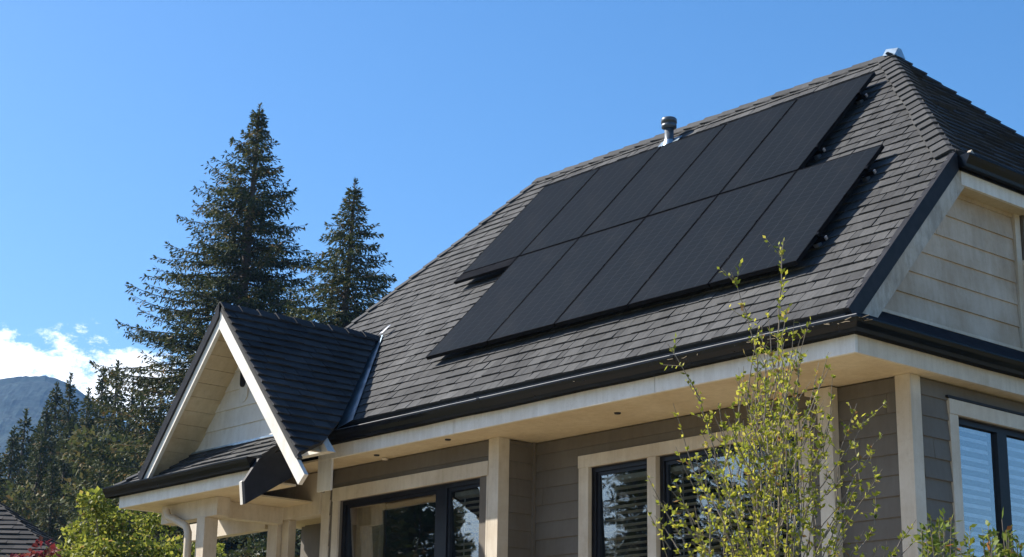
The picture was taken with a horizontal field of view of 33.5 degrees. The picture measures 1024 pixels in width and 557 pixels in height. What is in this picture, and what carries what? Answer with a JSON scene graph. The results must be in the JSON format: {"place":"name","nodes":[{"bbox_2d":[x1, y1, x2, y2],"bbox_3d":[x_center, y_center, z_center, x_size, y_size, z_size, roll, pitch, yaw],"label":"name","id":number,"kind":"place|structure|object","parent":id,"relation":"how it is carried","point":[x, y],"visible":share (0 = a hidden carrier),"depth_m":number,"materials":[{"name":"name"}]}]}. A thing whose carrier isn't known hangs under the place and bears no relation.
{"place":"outdoors","nodes":[
{"label":"outdoors","id":0,"kind":"place"},
{"bbox_2d":[0,375,130,482],"bbox_3d":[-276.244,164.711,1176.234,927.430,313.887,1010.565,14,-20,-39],"label":"mountain","id":1,"kind":"structure","parent":0,"point":[18,394],"depth_m":1398.49,"materials":[{"name":"stone"}]},
{"bbox_2d":[0,0,1023,428],"label":"sky","id":2,"kind":"structure","parent":0,"point":[442,112],"materials":[{"name":"blue"}]},
{"bbox_3d":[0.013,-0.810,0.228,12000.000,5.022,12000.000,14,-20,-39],"label":"ground","id":3,"kind":"structure","parent":0,"visible":0},
{"bbox_2d":[0,453,8,503],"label":"fir tree","id":4,"kind":"object","parent":3,"relation":"on","point":[2,480],"visible":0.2,"depth_m":82.70,"materials":[{"name":"green plant"}]},
{"bbox_2d":[0,425,29,508],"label":"fir tree","id":5,"kind":"object","parent":3,"relation":"on","point":[11,453],"visible":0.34,"depth_m":96.52,"materials":[{"name":"green plant"}]},
{"bbox_2d":[0,408,35,502],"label":"fir tree","id":6,"kind":"object","parent":3,"relation":"on","point":[22,437],"visible":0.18,"depth_m":104.59,"materials":[{"name":"green plant"}]},
{"bbox_2d":[10,469,29,516],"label":"fir tree","id":7,"kind":"object","parent":3,"relation":"on","point":[20,483],"visible":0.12,"depth_m":86.63,"materials":[{"name":"green plant"}]},
{"bbox_2d":[0,480,49,525],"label":"broadleaf tree","id":8,"kind":"object","parent":3,"relation":"on","point":[10,486],"visible":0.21,"depth_m":76.89,"materials":[{"name":"green plant"}]},
{"bbox_2d":[13,422,47,488],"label":"fir tree","id":9,"kind":"object","parent":3,"relation":"on","point":[31,437],"visible":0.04,"depth_m":114.70,"materials":[{"name":"green plant"}]},
{"bbox_2d":[0,501,63,556],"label":"house","id":10,"kind":"structure","parent":3,"relation":"on","point":[19,534],"depth_m":34.68,"materials":[{"name":"grey"}]},
{"bbox_2d":[6,535,61,556],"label":"red shrub","id":11,"kind":"object","parent":3,"relation":"on","point":[51,550],"visible":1,"depth_m":21.02,"materials":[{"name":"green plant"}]},
{"bbox_2d":[12,401,58,521],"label":"fir tree","id":12,"kind":"object","parent":3,"relation":"on","point":[45,422],"visible":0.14,"depth_m":95.36,"materials":[{"name":"green plant"}]},
{"bbox_2d":[19,434,54,534],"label":"fir tree","id":13,"kind":"object","parent":3,"relation":"on","point":[41,449],"visible":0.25,"depth_m":81.25,"materials":[{"name":"green plant"}]},
{"bbox_2d":[16,380,69,497],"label":"fir tree","id":14,"kind":"object","parent":3,"relation":"on","point":[54,395],"visible":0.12,"depth_m":101.80,"materials":[{"name":"green plant"}]},
{"bbox_2d":[28,455,68,545],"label":"fir tree","id":15,"kind":"object","parent":3,"relation":"on","point":[51,492],"visible":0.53,"depth_m":71.39,"materials":[{"name":"green plant"}]},
{"bbox_2d":[32,372,83,497],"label":"fir tree","id":16,"kind":"object","parent":3,"relation":"on","point":[69,392],"visible":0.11,"depth_m":98.17,"materials":[{"name":"green plant"}]},
{"bbox_2d":[36,431,79,538],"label":"fir tree","id":17,"kind":"object","parent":3,"relation":"on","point":[64,469],"visible":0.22,"depth_m":79.60,"materials":[{"name":"green plant"}]},
{"bbox_2d":[38,413,82,517],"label":"fir tree","id":18,"kind":"object","parent":3,"relation":"on","point":[71,424],"visible":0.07,"depth_m":92.82,"materials":[{"name":"green plant"}]},
{"bbox_2d":[37,407,96,522],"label":"fir tree","id":19,"kind":"object","parent":3,"relation":"on","point":[89,420],"visible":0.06,"depth_m":84.37,"materials":[{"name":"green plant"}]},
{"bbox_2d":[40,542,100,556],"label":"maple bush","id":20,"kind":"object","parent":3,"relation":"on","point":[67,553],"visible":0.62,"depth_m":24.55,"materials":[{"name":"plant"}]},
{"bbox_2d":[68,472,101,543],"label":"fir tree","id":21,"kind":"object","parent":3,"relation":"on","point":[95,485],"visible":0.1,"depth_m":70.19,"materials":[{"name":"green plant"}]},
{"bbox_2d":[76,386,97,450],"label":"fir tree","id":22,"kind":"object","parent":3,"relation":"on","point":[82,413],"visible":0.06,"depth_m":108.15,"materials":[{"name":"green plant"}]},
{"bbox_2d":[69,365,112,464],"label":"fir tree","id":23,"kind":"object","parent":3,"relation":"on","point":[101,387],"visible":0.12,"depth_m":94.70,"materials":[{"name":"green plant"}]},
{"bbox_2d":[74,439,113,523],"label":"fir tree","id":24,"kind":"object","parent":3,"relation":"on","point":[101,457],"visible":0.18,"depth_m":74.29,"materials":[{"name":"green plant"}]},
{"bbox_2d":[55,358,137,514],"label":"fir tree","id":25,"kind":"object","parent":3,"relation":"on","point":[116,399],"visible":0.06,"depth_m":91.01,"materials":[{"name":"green plant"}]},
{"bbox_2d":[74,405,127,496],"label":"fir tree","id":26,"kind":"object","parent":3,"relation":"on","point":[115,422],"visible":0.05,"depth_m":86.66,"materials":[{"name":"green plant"}]},
{"bbox_2d":[58,424,150,536],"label":"broadleaf tree","id":27,"kind":"object","parent":3,"relation":"on","point":[88,446],"visible":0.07,"depth_m":76.38,"materials":[{"name":"green plant"}]},
{"bbox_2d":[56,486,182,556],"bbox_3d":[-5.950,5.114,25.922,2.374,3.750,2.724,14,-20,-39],"label":"maple bush","id":28,"kind":"object","parent":3,"relation":"on","point":[96,510],"visible":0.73,"depth_m":25.99,"materials":[{"name":"green plant"}]},
{"bbox_2d":[106,384,157,484],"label":"fir tree","id":29,"kind":"object","parent":3,"relation":"on","point":[141,403],"visible":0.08,"depth_m":83.05,"materials":[{"name":"green plant"}]},
{"bbox_2d":[119,383,147,479],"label":"fir tree","id":30,"kind":"object","parent":3,"relation":"on","point":[132,400],"visible":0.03,"depth_m":99.00,"materials":[{"name":"green plant"}]},
{"bbox_2d":[136,415,158,466],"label":"fir tree","id":31,"kind":"object","parent":3,"relation":"on","point":[148,436],"visible":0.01,"depth_m":77.26,"materials":[{"name":"green plant"}]},
{"bbox_2d":[143,395,166,435],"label":"fir tree","id":32,"kind":"object","parent":3,"relation":"on","point":[156,410],"depth_m":91.39,"materials":[{"name":"green plant"}]},
{"bbox_2d":[88,534,226,556],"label":"maple bush","id":33,"kind":"object","parent":3,"relation":"on","point":[165,550],"visible":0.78,"depth_m":25.19,"materials":[{"name":"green plant"}]},
{"bbox_2d":[49,102,325,555],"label":"fir tree","id":34,"kind":"object","parent":3,"relation":"on","point":[250,207],"visible":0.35,"depth_m":64.47,"materials":[{"name":"green plant"}]},
{"bbox_2d":[173,535,300,556],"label":"porch shrub","id":35,"kind":"object","parent":3,"relation":"on","point":[260,552],"visible":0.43,"depth_m":28.97,"materials":[{"name":"green plant"}]},
{"bbox_2d":[192,178,396,556],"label":"fir tree","id":36,"kind":"object","parent":3,"relation":"on","point":[344,317],"visible":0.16,"depth_m":59.50,"materials":[{"name":"green plant"}]},
{"bbox_2d":[102,48,1023,556],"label":"house","id":37,"kind":"structure","parent":3,"relation":"on","point":[372,432],"depth_m":16.77,"materials":[{"name":"wood"}]},
{"bbox_2d":[330,461,488,556],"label":"window","id":38,"kind":"structure","parent":37,"relation":"in","point":[371,511],"depth_m":18.36,"materials":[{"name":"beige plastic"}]},
{"bbox_2d":[444,232,827,335],"bbox_3d":[1.040,0.160,17.032,0.128,0.124,5.337,14,-20,-39],"label":"mounting rail","id":39,"kind":"object","parent":37,"relation":"attached to","point":[818,241],"visible":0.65,"depth_m":15.13,"materials":[{"name":"metal"}]},
{"bbox_2d":[426,238,578,359],"bbox_3d":[-0.089,0.221,18.915,1.032,1.945,0.042,-17,-66,47],"label":"solar panel","id":40,"kind":"object","parent":39,"relation":"attached to","point":[480,322],"visible":1,"depth_m":18.85,"materials":[{"name":"black glass"}]},
{"bbox_2d":[487,218,644,343],"bbox_3d":[0.599,0.016,18.152,1.032,1.945,0.042,-17,-66,47],"label":"solar panel","id":41,"kind":"object","parent":39,"relation":"attached to","point":[547,301],"visible":1,"depth_m":18.09,"materials":[{"name":"black glass"}]},
{"bbox_2d":[554,195,717,326],"bbox_3d":[1.289,-0.188,17.386,1.032,1.945,0.042,-17,-66,47],"label":"solar panel","id":42,"kind":"object","parent":39,"relation":"attached to","point":[632,265],"visible":1,"depth_m":17.32,"materials":[{"name":"black glass"}]},
{"bbox_2d":[628,171,796,307],"bbox_3d":[1.978,-0.393,16.621,1.032,1.945,0.042,-17,-66,47],"label":"solar panel","id":43,"kind":"object","parent":39,"relation":"attached to","point":[711,240],"visible":1,"depth_m":16.55,"materials":[{"name":"black glass"}]},
{"bbox_2d":[709,144,884,286],"bbox_3d":[2.667,-0.597,15.857,1.032,1.945,0.042,-17,-66,47],"label":"solar panel","id":44,"kind":"object","parent":39,"relation":"attached to","point":[801,211],"visible":1,"depth_m":15.78,"materials":[{"name":"black glass"}]},
{"bbox_2d":[479,145,825,254],"bbox_3d":[1.391,-0.773,19.039,0.128,0.124,5.337,14,-20,-39],"label":"mounting rail","id":45,"kind":"object","parent":37,"relation":"attached to","point":[817,154],"visible":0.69,"depth_m":17.15,"materials":[{"name":"metal"}]},
{"bbox_2d":[462,168,599,273],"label":"solar panel","id":46,"kind":"object","parent":45,"relation":"attached to","point":[533,218],"visible":1,"depth_m":20.88,"materials":[{"name":"black glass"}]},
{"bbox_2d":[454,257,516,283],"bbox_3d":[-0.314,-0.090,20.256,0.142,0.148,1.030,14,-20,-39],"label":"array skirt","id":47,"kind":"object","parent":46,"relation":"attached to","point":[486,270],"visible":1,"depth_m":20.22,"materials":[{"name":"black metal"}]},
{"bbox_2d":[519,146,660,255],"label":"solar panel","id":48,"kind":"object","parent":45,"relation":"attached to","point":[592,199],"visible":1,"depth_m":20.11,"materials":[{"name":"black glass"}]},
{"bbox_2d":[581,123,726,236],"bbox_3d":[1.637,-1.116,19.384,1.032,1.945,0.042,-17,-66,47],"label":"solar panel","id":49,"kind":"object","parent":45,"relation":"attached to","point":[656,178],"visible":1,"depth_m":19.34,"materials":[{"name":"black glass"}]},
{"bbox_2d":[648,99,796,215],"bbox_3d":[2.325,-1.321,18.621,1.032,1.945,0.042,-17,-66,47],"label":"solar panel","id":50,"kind":"object","parent":45,"relation":"attached to","point":[723,157],"visible":1,"depth_m":18.58,"materials":[{"name":"black glass"}]},
{"bbox_2d":[720,72,875,193],"bbox_3d":[3.015,-1.525,17.855,1.032,1.945,0.042,-17,-66,47],"label":"solar panel","id":51,"kind":"object","parent":45,"relation":"attached to","point":[803,128],"visible":1,"depth_m":17.79,"materials":[{"name":"black glass"}]},
{"bbox_2d":[497,166,875,278],"bbox_3d":[1.618,-0.472,17.722,0.128,0.124,5.337,14,-20,-39],"label":"mounting rail","id":52,"kind":"object","parent":37,"relation":"attached to","point":[866,176],"visible":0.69,"depth_m":15.83,"materials":[{"name":"metal"}]},
{"bbox_2d":[525,90,867,206],"bbox_3d":[1.959,-1.394,19.717,0.128,0.124,5.337,14,-20,-39],"label":"mounting rail","id":53,"kind":"object","parent":37,"relation":"attached to","point":[859,100],"visible":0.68,"depth_m":17.82,"materials":[{"name":"metal"}]},
{"bbox_2d":[578,418,814,556],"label":"window","id":54,"kind":"structure","parent":37,"relation":"in","point":[590,479],"depth_m":16.32,"materials":[{"name":"beige plastic"}]},
{"bbox_2d":[945,395,1023,556],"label":"window","id":55,"kind":"structure","parent":37,"relation":"in","point":[956,406],"depth_m":14.91,"materials":[{"name":"beige plastic"}]},
{"bbox_2d":[635,235,920,556],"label":"sapling","id":56,"kind":"object","parent":3,"relation":"on","point":[776,464],"visible":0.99,"depth_m":6.37,"materials":[{"name":"green plant"}]},
{"bbox_2d":[913,508,962,556],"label":"garden shrub","id":57,"kind":"object","parent":3,"relation":"on","point":[937,540],"visible":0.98,"depth_m":5.66,"materials":[{"name":"green plant"}]},
{"bbox_2d":[947,523,1014,556],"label":"garden shrub","id":58,"kind":"object","parent":3,"relation":"on","point":[994,541],"visible":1,"depth_m":5.52,"materials":[{"name":"green plant"}]},
{"bbox_2d":[982,510,1012,556],"bbox_3d":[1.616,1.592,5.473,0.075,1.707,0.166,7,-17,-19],"label":"rose shrub","id":59,"kind":"object","parent":3,"relation":"on","point":[1005,536],"visible":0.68,"depth_m":5.64,"materials":[{"name":"green plant"}]},
{"bbox_2d":[1001,525,1023,556],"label":"garden shrub","id":60,"kind":"object","parent":3,"relation":"on","point":[1020,547],"visible":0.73,"depth_m":5.93,"materials":[{"name":"green plant"}]}
]}

